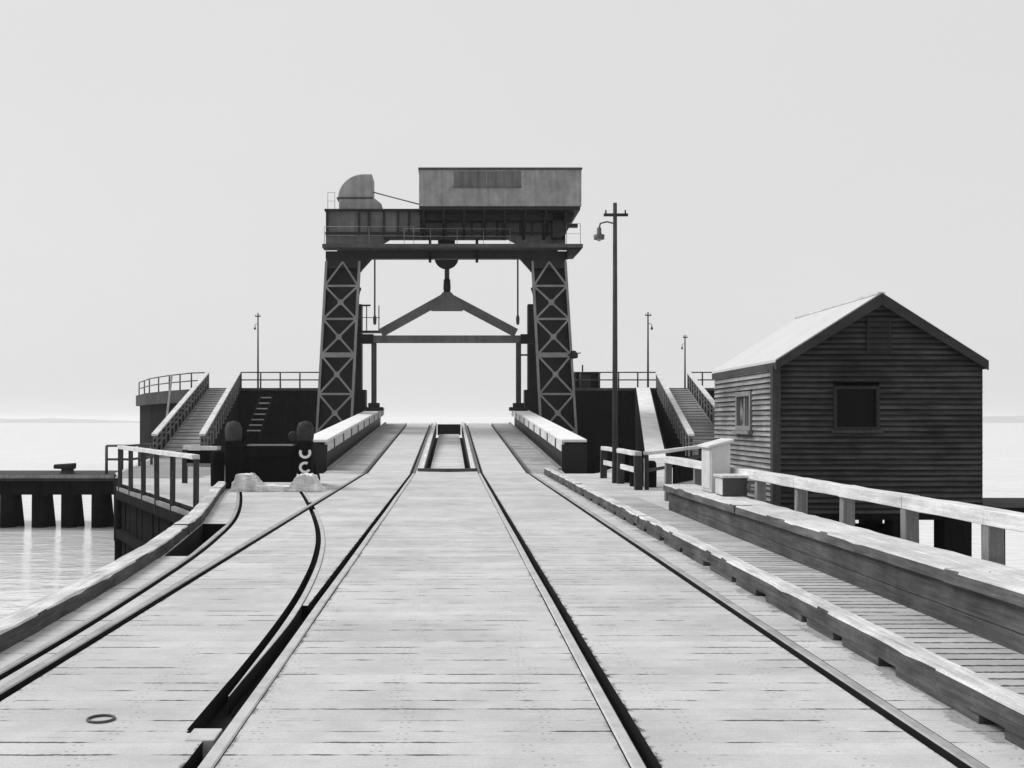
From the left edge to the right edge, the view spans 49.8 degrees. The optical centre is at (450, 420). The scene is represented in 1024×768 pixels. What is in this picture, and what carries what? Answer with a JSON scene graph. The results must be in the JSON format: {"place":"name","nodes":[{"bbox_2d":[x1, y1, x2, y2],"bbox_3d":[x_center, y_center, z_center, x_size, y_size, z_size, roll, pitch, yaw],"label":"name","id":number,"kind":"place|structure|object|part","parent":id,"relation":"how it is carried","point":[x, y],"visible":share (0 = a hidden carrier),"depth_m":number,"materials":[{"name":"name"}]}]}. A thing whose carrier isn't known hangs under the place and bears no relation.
{"place":"outdoors","nodes":[
{"label":"outdoors","id":0,"kind":"place"},
{"bbox_2d":[0,418,139,422],"bbox_3d":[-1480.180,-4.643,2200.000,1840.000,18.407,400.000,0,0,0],"label":"hills","id":1,"kind":"structure","parent":0,"point":[52,420],"depth_m":2098.32,"materials":[{"name":"grey"}]},
{"bbox_2d":[114,458,210,478],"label":"approach","id":2,"kind":"structure","parent":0,"point":[164,467],"depth_m":34.53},
{"bbox_2d":[0,458,1023,767],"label":"deck","id":3,"kind":"structure","parent":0,"point":[432,638],"depth_m":7.22,"materials":[{"name":"grey wood"}]},
{"bbox_2d":[86,714,115,723],"bbox_3d":[-1.826,1.553,5.740,0.150,0.014,0.150,0,0,0],"label":"iron ring","id":4,"kind":"object","parent":3,"relation":"on","point":[101,715],"visible":1,"depth_m":5.74,"materials":[{"name":"grey metal"}]},
{"bbox_2d":[0,481,225,651],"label":"timber kerb","id":5,"kind":"structure","parent":3,"relation":"on","point":[27,621],"depth_m":9.89,"materials":[{"name":"grey wood"}]},
{"bbox_2d":[0,491,239,679],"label":"rail","id":6,"kind":"object","parent":3,"relation":"on","point":[23,661],"visible":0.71,"depth_m":9.08,"materials":[{"name":"metal"}]},
{"bbox_2d":[114,475,190,560],"bbox_3d":[-6.633,2.820,24.201,1.127,2.480,18.836,0,0,-20],"label":"timber pier face","id":7,"kind":"object","parent":3,"relation":"attached to","point":[138,522],"visible":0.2,"depth_m":24.72},
{"bbox_2d":[117,445,199,513],"bbox_3d":[-6.295,1.243,23.091,0.179,1.315,8.328,0,0,-26],"label":"railing","id":8,"kind":"object","parent":7,"relation":"on","point":[173,455],"visible":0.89,"depth_m":22.41,"materials":[{"name":"grey wood"}]},
{"bbox_2d":[0,473,363,701],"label":"rail","id":9,"kind":"object","parent":3,"relation":"on","point":[17,683],"visible":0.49,"depth_m":8.72,"materials":[{"name":"metal"}]},
{"bbox_2d":[182,446,221,482],"bbox_3d":[-6.205,1.088,27.401,1.183,0.945,0.169,0,0,23],"label":"railing","id":10,"kind":"object","parent":3,"relation":"on","point":[205,459],"visible":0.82,"depth_m":27.45,"materials":[{"name":"grey wood"}]},
{"bbox_2d":[184,728,221,758],"bbox_3d":[-1.228,1.601,5.460,0.145,0.097,0.200,0,0,0],"label":"switch plate","id":11,"kind":"object","parent":3,"relation":"on","point":[209,737],"visible":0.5,"depth_m":5.42,"materials":[{"name":"metal"}]},
{"bbox_2d":[210,451,224,485],"bbox_3d":[-5.600,1.135,26.400,0.347,0.850,0.347,0,0,0],"label":"mooring post","id":12,"kind":"object","parent":3,"relation":"on","point":[217,468],"visible":0.93,"depth_m":26.26,"materials":[{"name":"black wood"}]},
{"bbox_2d":[225,421,319,488],"bbox_3d":[-4.207,0.794,26.363,2.069,1.608,2.367,0,0,0],"label":"buffer stop","id":13,"kind":"object","parent":3,"relation":"on","point":[270,462],"visible":0.94,"depth_m":25.38,"materials":[{"name":"black metal"}]},
{"bbox_2d":[228,509,324,715],"bbox_3d":[-1.661,1.607,12.767,0.359,0.116,13.139,0,0,-5],"label":"rail","id":14,"kind":"object","parent":3,"relation":"on","point":[264,660],"visible":0.88,"depth_m":7.88,"materials":[{"name":"metal"}]},
{"bbox_2d":[229,473,326,491],"bbox_3d":[-3.850,1.361,24.575,2.068,0.392,0.777,0,0,0],"label":"concrete footing","id":15,"kind":"object","parent":3,"relation":"on","point":[253,482],"visible":1,"depth_m":24.20,"materials":[{"name":"grey concrete"}]},
{"bbox_2d":[198,473,414,767],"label":"rail","id":16,"kind":"object","parent":3,"relation":"on","point":[215,754],"visible":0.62,"depth_m":6.91,"materials":[{"name":"metal"}]},
{"bbox_2d":[302,491,311,504],"bbox_3d":[-3.002,1.607,22.832,0.057,0.116,3.598,0,0,-10],"label":"rail","id":17,"kind":"object","parent":3,"relation":"on","point":[306,498],"visible":0.83,"depth_m":22.45,"materials":[{"name":"metal"}]},
{"bbox_2d":[479,473,645,767],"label":"rail","id":18,"kind":"object","parent":3,"relation":"on","point":[631,755],"visible":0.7,"depth_m":6.91,"materials":[{"name":"metal"}]},
{"bbox_2d":[593,203,627,482],"bbox_3d":[3.998,-1.955,27.600,0.854,7.030,0.284,0,0,0],"label":"lamp post","id":19,"kind":"object","parent":3,"relation":"on","point":[599,236],"visible":1,"depth_m":27.55,"materials":[{"name":"grey metal"}]},
{"bbox_2d":[600,446,642,489],"bbox_3d":[4.212,1.123,27.450,0.206,0.876,5.273,0,0,-1],"label":"railing","id":20,"kind":"object","parent":3,"relation":"on","point":[636,469],"visible":0.96,"depth_m":27.32,"materials":[{"name":"grey wood"}]},
{"bbox_2d":[624,454,629,482],"bbox_3d":[4.440,1.185,27.900,0.306,0.750,0.306,0,0,0],"label":"mooring post","id":21,"kind":"object","parent":3,"relation":"on","point":[626,472],"visible":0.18,"depth_m":27.76,"materials":[{"name":"black wood"}]},
{"bbox_2d":[629,454,643,486],"bbox_3d":[4.440,1.155,26.300,0.347,0.810,0.347,0,0,0],"label":"mooring post","id":22,"kind":"object","parent":3,"relation":"on","point":[632,473],"visible":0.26,"depth_m":26.20,"materials":[{"name":"black wood"}]},
{"bbox_2d":[649,461,656,487],"bbox_3d":[4.700,1.245,25.900,0.286,0.630,0.286,0,0,0],"label":"mooring post","id":23,"kind":"object","parent":3,"relation":"on","point":[652,478],"visible":0.64,"depth_m":25.77,"materials":[{"name":"black wood"}]},
{"bbox_2d":[643,445,701,489],"bbox_3d":[5.801,1.123,28.165,0.205,0.875,7.101,0,0,23],"label":"railing","id":24,"kind":"object","parent":3,"relation":"on","point":[647,469],"visible":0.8,"depth_m":25.57,"materials":[{"name":"grey wood"}]},
{"bbox_2d":[673,455,701,483],"bbox_3d":[6.940,1.230,30.015,0.053,0.640,6.592,0,0,26],"label":"board fence","id":25,"kind":"object","parent":3,"relation":"on","point":[681,474],"visible":0.28,"depth_m":27.89,"materials":[{"name":"black wood"}]},
{"bbox_2d":[530,473,987,767],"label":"rail","id":26,"kind":"object","parent":3,"relation":"on","point":[943,748],"visible":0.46,"depth_m":6.94,"materials":[{"name":"metal"}]},
{"bbox_2d":[544,468,1023,749],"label":"timber kerb","id":27,"kind":"structure","parent":3,"relation":"on","point":[973,696],"depth_m":7.42,"materials":[{"name":"grey wood"}]},
{"bbox_2d":[608,496,1023,695],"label":"walkway","id":28,"kind":"structure","parent":3,"relation":"on","point":[1002,666],"depth_m":8.65,"materials":[{"name":"grey wood"}]},
{"bbox_2d":[663,484,1023,654],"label":"timber parapet","id":29,"kind":"structure","parent":3,"relation":"on","point":[981,598],"depth_m":9.27,"materials":[{"name":"grey wood"}]},
{"bbox_2d":[698,438,733,492],"bbox_3d":[3.945,0.657,16.410,0.370,0.790,0.720,0,0,0],"label":"cabinet","id":30,"kind":"object","parent":29,"relation":"on","point":[715,456],"visible":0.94,"depth_m":16.10,"materials":[{"name":"paint"}]},
{"bbox_3d":[3.804,0.720,16.410,0.011,0.560,0.520,0,0,0],"label":"door","id":31,"kind":"part","parent":30,"relation":"part of","materials":[{"name":"paint"}]},
{"bbox_2d":[713,474,754,495],"bbox_3d":[4.043,0.906,15.615,0.525,0.292,0.530,0,0,0],"label":"cabinet","id":32,"kind":"object","parent":29,"relation":"on","point":[732,484],"visible":0.83,"depth_m":15.40,"materials":[{"name":"grey metal"}]},
{"bbox_2d":[664,456,1023,564],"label":"railing","id":33,"kind":"object","parent":3,"relation":"on","point":[994,522],"visible":0.69,"depth_m":10.28,"materials":[{"name":"grey wood"}]},
{"bbox_2d":[0,421,1023,617],"bbox_3d":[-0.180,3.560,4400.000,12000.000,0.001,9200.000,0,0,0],"label":"water","id":34,"kind":"structure","parent":0,"point":[36,564],"depth_m":51.19,"materials":[{"name":"grey liquid"}]},
{"bbox_2d":[0,470,117,527],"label":"pier","id":35,"kind":"structure","parent":34,"relation":"in","point":[42,487],"depth_m":36.70,"materials":[{"name":"black wood"}]},
{"bbox_2d":[53,463,75,473],"bbox_3d":[-13.023,1.601,37.210,0.657,0.358,0.550,0,0,11],"label":"bollard","id":36,"kind":"object","parent":35,"relation":"on","point":[67,468],"visible":1,"depth_m":37.01,"materials":[{"name":"metal"}]},
{"bbox_2d":[105,443,152,473],"bbox_3d":[-10.764,1.286,37.915,0.845,0.989,2.562,0,0,21],"label":"iron railing","id":37,"kind":"object","parent":35,"relation":"on","point":[138,458],"visible":0.69,"depth_m":36.88,"materials":[{"name":"grey metal"}]},
{"bbox_2d":[136,388,317,473],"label":"landing stage","id":38,"kind":"object","parent":34,"relation":"in","point":[291,409],"visible":0.29,"depth_m":70.03,"materials":[{"name":"grey metal"}]},
{"bbox_2d":[138,372,204,394],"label":"iron railing","id":39,"kind":"object","parent":38,"relation":"on","point":[158,384],"visible":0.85,"depth_m":75.26,"materials":[{"name":"grey metal"}]},
{"bbox_2d":[151,372,240,457],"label":"staircase","id":40,"kind":"structure","parent":38,"relation":"attached to","point":[201,413],"depth_m":55.66,"materials":[{"name":"grey wood"}]},
{"bbox_2d":[254,313,259,387],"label":"lamp post","id":41,"kind":"object","parent":38,"relation":"on","point":[257,316],"visible":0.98,"depth_m":71.96,"materials":[{"name":"grey metal"}]},
{"bbox_2d":[245,394,273,438],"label":"steps","id":42,"kind":"structure","parent":38,"relation":"attached to","point":[254,414],"depth_m":66.59,"materials":[{"name":"grey metal"}]},
{"bbox_2d":[240,372,318,387],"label":"iron railing","id":43,"kind":"object","parent":38,"relation":"on","point":[279,379],"visible":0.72,"depth_m":70.07,"materials":[{"name":"grey metal"}]},
{"bbox_2d":[315,167,592,473],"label":"lifting gantry","id":44,"kind":"object","parent":34,"relation":"in","point":[530,213],"visible":0.92,"depth_m":55.00,"materials":[{"name":"metal"}]},
{"bbox_2d":[373,250,376,324],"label":"suspension rod","id":45,"kind":"object","parent":44,"relation":"hanging from","point":[374,319],"visible":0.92,"depth_m":58.76,"materials":[{"name":"grey metal"}]},
{"bbox_2d":[360,269,533,410],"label":"lifting beam","id":46,"kind":"structure","parent":44,"relation":"hanging from","point":[446,300],"depth_m":58.38,"materials":[{"name":"metal"}]},
{"bbox_2d":[313,410,586,476],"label":"lifting bridge","id":47,"kind":"structure","parent":46,"relation":"hanging from","point":[367,442],"depth_m":41.11,"materials":[{"name":"wood"}]},
{"bbox_2d":[516,250,519,324],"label":"suspension rod","id":48,"kind":"object","parent":44,"relation":"hanging from","point":[517,319],"visible":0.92,"depth_m":58.76,"materials":[{"name":"grey metal"}]},
{"bbox_2d":[575,388,714,473],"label":"landing stage","id":49,"kind":"object","parent":34,"relation":"in","point":[594,413],"visible":0.23,"depth_m":70.03,"materials":[{"name":"grey metal"}]},
{"bbox_2d":[574,365,598,387],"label":"equipment hut","id":50,"kind":"object","parent":49,"relation":"on","point":[589,384],"visible":0.48,"depth_m":71.00,"materials":[{"name":"metal"}]},
{"bbox_2d":[581,375,590,387],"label":"door","id":51,"kind":"structure","parent":50,"relation":"in","point":[584,384],"depth_m":70.96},
{"bbox_2d":[574,372,655,387],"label":"iron railing","id":52,"kind":"object","parent":49,"relation":"on","point":[599,379],"visible":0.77,"depth_m":70.07,"materials":[{"name":"grey metal"}]},
{"bbox_2d":[645,312,652,386],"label":"lamp post","id":53,"kind":"object","parent":49,"relation":"on","point":[648,323],"visible":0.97,"depth_m":71.96,"materials":[{"name":"grey metal"}]},
{"bbox_2d":[635,387,666,457],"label":"luggage chute","id":54,"kind":"object","parent":49,"relation":"attached to","point":[648,435],"visible":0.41,"depth_m":56.18,"materials":[{"name":"white paint"}]},
{"bbox_2d":[681,335,687,387],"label":"lamp post","id":55,"kind":"object","parent":49,"relation":"on","point":[684,337],"visible":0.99,"depth_m":75.96,"materials":[{"name":"grey metal"}]},
{"bbox_2d":[656,372,714,456],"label":"staircase","id":56,"kind":"structure","parent":49,"relation":"attached to","point":[686,417],"depth_m":58.12,"materials":[{"name":"grey wood"}]},
{"bbox_2d":[691,372,714,385],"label":"iron railing","id":57,"kind":"object","parent":49,"relation":"on","point":[702,379],"visible":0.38,"depth_m":70.07,"materials":[{"name":"grey metal"}]},
{"bbox_2d":[712,292,988,556],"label":"shed","id":58,"kind":"structure","parent":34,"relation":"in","point":[880,390],"depth_m":16.99,"materials":[{"name":"grey wood"}]},
{"bbox_2d":[732,391,752,433],"bbox_3d":[4.985,-0.140,18.725,0.150,0.720,1.050,0,0,0],"label":"window","id":59,"kind":"structure","parent":58,"relation":"in","point":[743,402],"depth_m":18.71,"materials":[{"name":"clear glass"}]},
{"bbox_2d":[831,386,882,432],"bbox_3d":[6.259,-0.178,16.992,0.791,0.725,0.135,0,0,0],"label":"window","id":60,"kind":"structure","parent":58,"relation":"in","point":[856,409],"depth_m":17.02,"materials":[{"name":"black glass"}]},
{"bbox_2d":[983,498,1023,564],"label":"shed landing","id":61,"kind":"object","parent":34,"relation":"in","point":[1014,504],"visible":0.05,"depth_m":17.65,"materials":[{"name":"grey wood"}]},
{"bbox_2d":[0,0,1023,420],"label":"sky","id":62,"kind":"structure","parent":0,"point":[169,168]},
{"bbox_2d":[983,416,1023,422],"bbox_3d":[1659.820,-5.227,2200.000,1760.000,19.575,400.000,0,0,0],"label":"shore hills","id":63,"kind":"structure","parent":0,"point":[1003,419],"depth_m":2091.81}
]}

